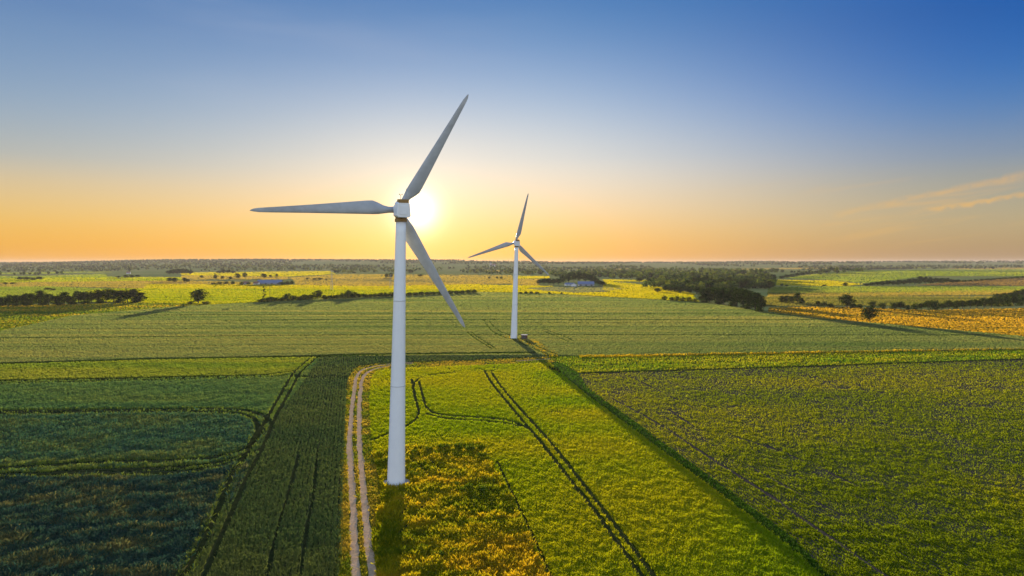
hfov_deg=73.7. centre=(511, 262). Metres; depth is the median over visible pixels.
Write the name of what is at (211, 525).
wheel track
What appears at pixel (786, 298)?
broadleaf tree
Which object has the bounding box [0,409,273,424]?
wheel track
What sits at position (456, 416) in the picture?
wheel track
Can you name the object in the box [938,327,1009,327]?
wheel track
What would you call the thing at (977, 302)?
broadleaf tree
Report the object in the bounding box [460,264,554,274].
hazy woodland
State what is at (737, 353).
weed strip
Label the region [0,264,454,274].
hazy woodland
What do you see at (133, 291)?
broadleaf tree
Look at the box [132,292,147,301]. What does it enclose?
broadleaf tree
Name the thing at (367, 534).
track
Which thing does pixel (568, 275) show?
broadleaf tree
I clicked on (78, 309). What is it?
scrub meadow
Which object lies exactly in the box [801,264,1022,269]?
hilltop woodland
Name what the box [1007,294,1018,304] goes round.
broadleaf tree
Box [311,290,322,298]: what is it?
broadleaf tree
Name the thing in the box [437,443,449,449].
shrub
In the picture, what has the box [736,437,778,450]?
bare soil row
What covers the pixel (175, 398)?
grain field
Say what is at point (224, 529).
wheel track
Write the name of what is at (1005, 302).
broadleaf tree
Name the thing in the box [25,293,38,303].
broadleaf tree
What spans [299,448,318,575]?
wheel track
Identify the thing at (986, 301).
broadleaf tree
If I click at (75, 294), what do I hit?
broadleaf tree
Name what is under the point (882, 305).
shrub
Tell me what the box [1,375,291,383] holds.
wheel track
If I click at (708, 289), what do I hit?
broadleaf tree
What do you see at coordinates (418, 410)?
wheel track
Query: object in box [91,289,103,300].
broadleaf tree
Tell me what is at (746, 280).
broadleaf tree
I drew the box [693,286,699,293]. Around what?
broadleaf tree
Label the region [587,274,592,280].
broadleaf tree
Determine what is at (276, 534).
wheel track
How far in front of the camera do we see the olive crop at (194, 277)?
1583.94 m
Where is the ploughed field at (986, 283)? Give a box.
[928,278,1023,285]
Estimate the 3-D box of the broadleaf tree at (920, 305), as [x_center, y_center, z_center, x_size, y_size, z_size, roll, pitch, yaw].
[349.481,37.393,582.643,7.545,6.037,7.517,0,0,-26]
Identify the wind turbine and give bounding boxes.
[250,95,467,486]
[468,195,548,337]
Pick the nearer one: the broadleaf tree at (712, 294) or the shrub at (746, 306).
the shrub at (746, 306)
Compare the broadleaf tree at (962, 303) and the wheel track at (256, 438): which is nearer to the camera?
the wheel track at (256, 438)
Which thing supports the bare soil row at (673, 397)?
on the beet field at (746, 372)
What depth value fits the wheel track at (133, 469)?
132.56 m
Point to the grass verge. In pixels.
(367, 396)
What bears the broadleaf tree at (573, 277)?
on the ground at (152, 271)
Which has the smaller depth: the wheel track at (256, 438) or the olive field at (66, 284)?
the wheel track at (256, 438)
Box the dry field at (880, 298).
[763,296,1002,306]
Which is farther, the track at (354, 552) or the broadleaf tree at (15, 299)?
the broadleaf tree at (15, 299)
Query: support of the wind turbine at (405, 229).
on the ground at (152, 271)
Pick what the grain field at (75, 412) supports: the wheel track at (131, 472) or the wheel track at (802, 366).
the wheel track at (131, 472)
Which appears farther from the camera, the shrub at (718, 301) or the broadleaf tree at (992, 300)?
the shrub at (718, 301)
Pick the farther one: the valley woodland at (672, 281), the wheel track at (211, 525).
the valley woodland at (672, 281)
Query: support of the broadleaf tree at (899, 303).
on the dry meadow at (829, 308)
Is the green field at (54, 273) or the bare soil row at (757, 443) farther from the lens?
the green field at (54, 273)
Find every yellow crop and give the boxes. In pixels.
[518,276,549,278]
[603,279,646,281]
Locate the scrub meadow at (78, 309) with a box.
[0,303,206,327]
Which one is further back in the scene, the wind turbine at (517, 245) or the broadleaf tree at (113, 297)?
the broadleaf tree at (113, 297)
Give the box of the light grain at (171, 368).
[0,357,316,380]
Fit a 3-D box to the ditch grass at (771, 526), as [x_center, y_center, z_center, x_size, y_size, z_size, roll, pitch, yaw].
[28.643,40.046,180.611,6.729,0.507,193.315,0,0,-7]
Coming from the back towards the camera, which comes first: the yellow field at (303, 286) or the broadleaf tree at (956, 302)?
the yellow field at (303, 286)
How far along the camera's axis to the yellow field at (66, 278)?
1513.89 m
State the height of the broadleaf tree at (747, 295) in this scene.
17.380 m
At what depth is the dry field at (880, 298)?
738.75 m
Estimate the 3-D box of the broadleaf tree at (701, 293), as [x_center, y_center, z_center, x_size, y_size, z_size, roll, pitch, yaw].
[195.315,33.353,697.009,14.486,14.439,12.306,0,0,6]
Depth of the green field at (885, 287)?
1041.94 m
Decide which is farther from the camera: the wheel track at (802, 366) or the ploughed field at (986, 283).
the ploughed field at (986, 283)
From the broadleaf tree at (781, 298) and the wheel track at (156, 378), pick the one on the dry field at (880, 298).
the broadleaf tree at (781, 298)
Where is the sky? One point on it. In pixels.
(642, 131)
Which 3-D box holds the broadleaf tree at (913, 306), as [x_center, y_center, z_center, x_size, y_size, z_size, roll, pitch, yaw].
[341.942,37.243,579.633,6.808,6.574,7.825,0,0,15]
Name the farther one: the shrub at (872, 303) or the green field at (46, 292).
the green field at (46, 292)
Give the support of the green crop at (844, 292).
on the green field
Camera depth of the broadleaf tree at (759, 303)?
556.44 m
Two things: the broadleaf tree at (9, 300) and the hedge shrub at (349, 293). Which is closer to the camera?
the broadleaf tree at (9, 300)
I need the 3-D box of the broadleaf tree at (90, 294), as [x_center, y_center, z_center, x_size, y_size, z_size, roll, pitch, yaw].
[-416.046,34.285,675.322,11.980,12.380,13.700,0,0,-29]
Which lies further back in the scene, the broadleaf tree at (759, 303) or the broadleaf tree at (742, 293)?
the broadleaf tree at (742, 293)
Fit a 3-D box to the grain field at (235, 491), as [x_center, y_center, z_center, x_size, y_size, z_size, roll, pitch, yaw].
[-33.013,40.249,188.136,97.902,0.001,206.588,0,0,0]
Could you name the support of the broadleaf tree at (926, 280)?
on the ground at (152, 271)
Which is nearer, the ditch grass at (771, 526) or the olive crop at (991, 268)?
the ditch grass at (771, 526)
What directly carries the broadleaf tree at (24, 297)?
on the scrub meadow at (78, 309)
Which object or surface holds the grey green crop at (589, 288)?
on the ground at (152, 271)
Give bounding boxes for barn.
[257,280,283,284]
[578,281,593,285]
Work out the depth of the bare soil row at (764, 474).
127.34 m
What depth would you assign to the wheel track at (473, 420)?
172.55 m
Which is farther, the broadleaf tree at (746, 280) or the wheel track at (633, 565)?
the broadleaf tree at (746, 280)
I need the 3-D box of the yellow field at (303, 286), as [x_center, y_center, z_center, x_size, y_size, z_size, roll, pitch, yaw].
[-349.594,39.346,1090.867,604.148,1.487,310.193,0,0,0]
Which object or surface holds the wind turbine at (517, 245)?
on the grain field at (490, 316)
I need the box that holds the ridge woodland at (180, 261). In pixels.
[0,258,1023,268]
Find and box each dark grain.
[0,458,249,575]
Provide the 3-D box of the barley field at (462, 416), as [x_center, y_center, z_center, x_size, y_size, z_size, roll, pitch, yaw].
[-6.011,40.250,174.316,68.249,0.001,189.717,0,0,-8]
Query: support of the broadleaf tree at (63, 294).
on the scrub meadow at (78, 309)
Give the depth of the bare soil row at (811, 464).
134.51 m
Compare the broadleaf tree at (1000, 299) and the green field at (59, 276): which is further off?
the green field at (59, 276)
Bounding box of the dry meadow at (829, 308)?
[768,307,1023,336]
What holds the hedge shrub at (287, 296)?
on the ground at (152, 271)
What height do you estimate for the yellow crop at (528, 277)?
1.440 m
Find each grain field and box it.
[0,362,312,419]
[0,410,268,473]
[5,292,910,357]
[196,357,531,575]
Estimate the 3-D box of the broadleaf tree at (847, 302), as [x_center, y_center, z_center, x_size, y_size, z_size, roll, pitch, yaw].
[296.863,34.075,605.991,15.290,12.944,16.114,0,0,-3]
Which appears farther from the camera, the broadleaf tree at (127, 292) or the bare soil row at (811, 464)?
the broadleaf tree at (127, 292)
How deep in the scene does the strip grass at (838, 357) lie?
281.15 m
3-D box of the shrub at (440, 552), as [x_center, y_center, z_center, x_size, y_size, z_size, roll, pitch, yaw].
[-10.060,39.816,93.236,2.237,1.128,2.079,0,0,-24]
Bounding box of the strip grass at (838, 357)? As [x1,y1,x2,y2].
[550,349,1023,372]
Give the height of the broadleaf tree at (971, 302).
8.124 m
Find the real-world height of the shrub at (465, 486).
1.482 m
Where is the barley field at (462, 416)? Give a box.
[369,363,793,575]
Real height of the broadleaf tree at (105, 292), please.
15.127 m
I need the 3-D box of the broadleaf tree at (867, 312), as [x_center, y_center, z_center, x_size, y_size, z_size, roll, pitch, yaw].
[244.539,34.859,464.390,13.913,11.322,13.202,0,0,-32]
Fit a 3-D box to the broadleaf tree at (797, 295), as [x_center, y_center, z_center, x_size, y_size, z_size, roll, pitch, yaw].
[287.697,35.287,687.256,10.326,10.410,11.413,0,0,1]
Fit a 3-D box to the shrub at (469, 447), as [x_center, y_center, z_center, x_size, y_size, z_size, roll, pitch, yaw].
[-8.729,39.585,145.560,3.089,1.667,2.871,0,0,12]
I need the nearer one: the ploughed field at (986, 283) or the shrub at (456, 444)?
the shrub at (456, 444)
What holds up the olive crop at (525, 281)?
on the olive field
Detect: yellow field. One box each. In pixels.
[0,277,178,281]
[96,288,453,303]
[145,284,474,291]
[181,271,332,276]
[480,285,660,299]
[603,279,647,281]
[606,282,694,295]
[742,268,825,269]
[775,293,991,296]
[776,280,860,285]
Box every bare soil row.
[613,399,887,575]
[629,376,709,415]
[662,415,843,515]
[669,410,692,425]
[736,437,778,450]
[759,442,856,485]
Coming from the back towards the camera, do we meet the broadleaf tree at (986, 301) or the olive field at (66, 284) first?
the olive field at (66, 284)
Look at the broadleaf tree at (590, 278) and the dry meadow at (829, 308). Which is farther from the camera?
the broadleaf tree at (590, 278)
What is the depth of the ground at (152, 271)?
3186.38 m
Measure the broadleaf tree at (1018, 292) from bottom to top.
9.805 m
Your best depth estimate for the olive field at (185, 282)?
1296.20 m
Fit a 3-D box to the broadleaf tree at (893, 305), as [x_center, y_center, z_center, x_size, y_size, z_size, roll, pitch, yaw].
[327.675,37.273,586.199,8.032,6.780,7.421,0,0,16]
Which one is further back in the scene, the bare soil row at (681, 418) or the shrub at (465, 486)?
the bare soil row at (681, 418)
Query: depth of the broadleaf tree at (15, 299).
633.35 m
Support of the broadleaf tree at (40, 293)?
on the scrub meadow at (78, 309)
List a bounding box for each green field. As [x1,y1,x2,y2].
[1,274,106,277]
[2,271,97,273]
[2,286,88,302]
[527,286,603,292]
[769,286,1023,293]
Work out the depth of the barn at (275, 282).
1209.37 m
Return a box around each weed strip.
[501,335,557,356]
[579,348,1023,357]
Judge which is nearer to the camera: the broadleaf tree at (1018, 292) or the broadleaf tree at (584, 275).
the broadleaf tree at (1018, 292)
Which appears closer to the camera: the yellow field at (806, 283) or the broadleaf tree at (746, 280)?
the broadleaf tree at (746, 280)
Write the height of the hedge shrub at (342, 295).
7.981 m
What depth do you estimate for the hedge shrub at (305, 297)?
725.22 m
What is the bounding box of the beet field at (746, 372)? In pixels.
[579,359,1023,575]
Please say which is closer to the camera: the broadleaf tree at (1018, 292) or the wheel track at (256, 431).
the wheel track at (256, 431)
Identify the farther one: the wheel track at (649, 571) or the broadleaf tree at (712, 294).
the broadleaf tree at (712, 294)
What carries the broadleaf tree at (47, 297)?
on the scrub meadow at (78, 309)
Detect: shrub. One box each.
[22,302,33,305]
[78,300,91,303]
[282,293,292,300]
[302,294,312,299]
[339,292,345,297]
[345,289,353,297]
[432,549,443,555]
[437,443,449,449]
[453,442,462,448]
[460,483,473,490]
[466,444,477,449]
[474,484,488,492]
[700,298,710,302]
[713,299,722,303]
[740,304,752,308]
[867,300,876,306]
[877,302,886,308]
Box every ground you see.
[0,260,1023,356]
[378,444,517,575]
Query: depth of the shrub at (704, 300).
682.00 m
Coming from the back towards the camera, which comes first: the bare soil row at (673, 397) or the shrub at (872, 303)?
the shrub at (872, 303)
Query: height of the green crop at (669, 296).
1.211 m
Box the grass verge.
[341,357,555,575]
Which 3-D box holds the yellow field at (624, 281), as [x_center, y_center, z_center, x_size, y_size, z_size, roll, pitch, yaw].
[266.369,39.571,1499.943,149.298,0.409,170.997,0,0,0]
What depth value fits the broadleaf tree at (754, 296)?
572.45 m
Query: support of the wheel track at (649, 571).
on the barley field at (462, 416)
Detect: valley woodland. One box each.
[549,264,874,279]
[642,275,777,290]
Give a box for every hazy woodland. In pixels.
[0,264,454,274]
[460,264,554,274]
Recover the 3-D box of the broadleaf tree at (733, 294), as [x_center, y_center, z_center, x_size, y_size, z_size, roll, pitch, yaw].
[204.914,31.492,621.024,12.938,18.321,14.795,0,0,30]
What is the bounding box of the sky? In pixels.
[0,0,1023,262]
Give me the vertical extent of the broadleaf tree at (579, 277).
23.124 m
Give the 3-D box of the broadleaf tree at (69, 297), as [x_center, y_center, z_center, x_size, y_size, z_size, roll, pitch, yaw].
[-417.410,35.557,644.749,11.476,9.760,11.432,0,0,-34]
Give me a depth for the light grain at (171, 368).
255.53 m
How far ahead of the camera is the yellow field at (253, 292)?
905.99 m
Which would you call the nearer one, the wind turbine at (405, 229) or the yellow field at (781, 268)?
the wind turbine at (405, 229)
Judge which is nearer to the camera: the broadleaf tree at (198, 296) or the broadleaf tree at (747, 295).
the broadleaf tree at (747, 295)
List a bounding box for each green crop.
[3,271,92,273]
[529,286,622,292]
[631,294,699,301]
[769,291,938,293]
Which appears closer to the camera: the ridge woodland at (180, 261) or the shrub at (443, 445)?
the shrub at (443, 445)
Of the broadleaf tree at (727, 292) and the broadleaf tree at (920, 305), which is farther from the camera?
the broadleaf tree at (727, 292)
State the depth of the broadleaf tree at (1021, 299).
635.38 m
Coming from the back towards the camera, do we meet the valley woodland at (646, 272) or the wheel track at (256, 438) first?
the valley woodland at (646, 272)
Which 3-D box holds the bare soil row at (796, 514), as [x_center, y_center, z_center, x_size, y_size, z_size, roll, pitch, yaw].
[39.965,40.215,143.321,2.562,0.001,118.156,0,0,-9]
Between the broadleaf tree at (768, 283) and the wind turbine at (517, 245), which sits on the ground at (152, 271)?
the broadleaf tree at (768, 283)
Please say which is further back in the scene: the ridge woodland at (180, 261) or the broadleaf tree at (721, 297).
the ridge woodland at (180, 261)
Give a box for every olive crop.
[181,275,287,279]
[512,279,539,284]
[951,267,1023,268]
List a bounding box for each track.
[0,374,273,381]
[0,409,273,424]
[0,411,258,447]
[0,431,262,468]
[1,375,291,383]
[1,448,259,475]
[54,454,243,472]
[182,359,308,575]
[202,359,314,575]
[267,456,299,575]
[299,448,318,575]
[346,362,410,575]
[356,363,411,575]
[373,379,419,439]
[419,382,528,428]
[427,414,519,426]
[484,371,642,575]
[491,373,654,575]
[496,462,550,575]
[589,359,1023,372]
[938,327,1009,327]
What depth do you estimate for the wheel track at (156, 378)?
236.46 m
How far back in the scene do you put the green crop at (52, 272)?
2679.97 m
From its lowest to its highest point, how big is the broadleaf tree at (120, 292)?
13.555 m
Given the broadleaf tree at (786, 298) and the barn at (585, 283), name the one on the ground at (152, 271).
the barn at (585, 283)
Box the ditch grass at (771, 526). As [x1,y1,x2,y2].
[551,361,829,575]
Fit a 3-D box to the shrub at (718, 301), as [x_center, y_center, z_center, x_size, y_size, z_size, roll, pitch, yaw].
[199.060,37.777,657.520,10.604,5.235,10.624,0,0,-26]
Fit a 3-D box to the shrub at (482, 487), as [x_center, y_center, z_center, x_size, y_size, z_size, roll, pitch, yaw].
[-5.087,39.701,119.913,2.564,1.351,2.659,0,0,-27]
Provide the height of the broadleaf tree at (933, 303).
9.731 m
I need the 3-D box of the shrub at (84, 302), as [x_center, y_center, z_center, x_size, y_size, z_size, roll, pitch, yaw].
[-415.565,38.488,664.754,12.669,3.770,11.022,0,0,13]
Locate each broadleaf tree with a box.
[3,294,14,303]
[12,295,22,304]
[18,293,30,303]
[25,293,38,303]
[34,290,45,302]
[43,293,55,304]
[48,295,60,302]
[56,292,68,302]
[64,295,76,303]
[72,290,84,301]
[78,291,87,300]
[85,291,96,301]
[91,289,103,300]
[99,289,111,302]
[107,288,118,302]
[114,290,126,301]
[120,289,131,302]
[128,288,140,299]
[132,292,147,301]
[189,288,209,302]
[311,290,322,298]
[559,276,566,281]
[564,273,571,282]
[571,272,576,280]
[576,271,582,280]
[582,273,587,280]
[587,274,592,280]
[685,287,693,292]
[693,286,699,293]
[698,288,706,299]
[703,287,714,301]
[709,287,720,302]
[716,288,729,304]
[724,287,734,301]
[730,288,741,306]
[733,289,747,307]
[742,278,750,288]
[742,291,752,303]
[748,291,761,308]
[754,295,766,307]
[765,280,774,288]
[778,296,784,301]
[783,295,790,301]
[793,292,801,301]
[837,294,856,307]
[861,305,882,320]
[889,302,898,308]
[895,301,905,308]
[911,303,918,308]
[917,276,924,283]
[918,303,924,308]
[922,277,928,283]
[927,299,939,309]
[942,300,954,308]
[952,300,961,308]
[958,300,968,308]
[965,299,976,307]
[973,299,982,306]
[979,298,991,306]
[987,297,997,306]
[992,295,1004,306]
[1003,295,1011,305]
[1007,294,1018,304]
[1014,290,1022,295]
[1014,294,1023,305]
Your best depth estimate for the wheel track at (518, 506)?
106.37 m
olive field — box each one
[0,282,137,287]
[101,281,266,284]
[290,274,511,285]
[796,269,1023,282]
[943,267,1023,268]
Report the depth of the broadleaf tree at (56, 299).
640.42 m
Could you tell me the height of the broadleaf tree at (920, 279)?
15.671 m
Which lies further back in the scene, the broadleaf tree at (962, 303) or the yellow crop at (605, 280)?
the yellow crop at (605, 280)
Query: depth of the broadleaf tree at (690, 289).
878.72 m
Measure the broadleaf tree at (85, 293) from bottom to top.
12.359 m
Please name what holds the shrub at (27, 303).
on the scrub meadow at (78, 309)
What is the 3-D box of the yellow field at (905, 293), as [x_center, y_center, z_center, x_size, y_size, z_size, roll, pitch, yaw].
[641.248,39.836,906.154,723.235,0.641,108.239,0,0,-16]

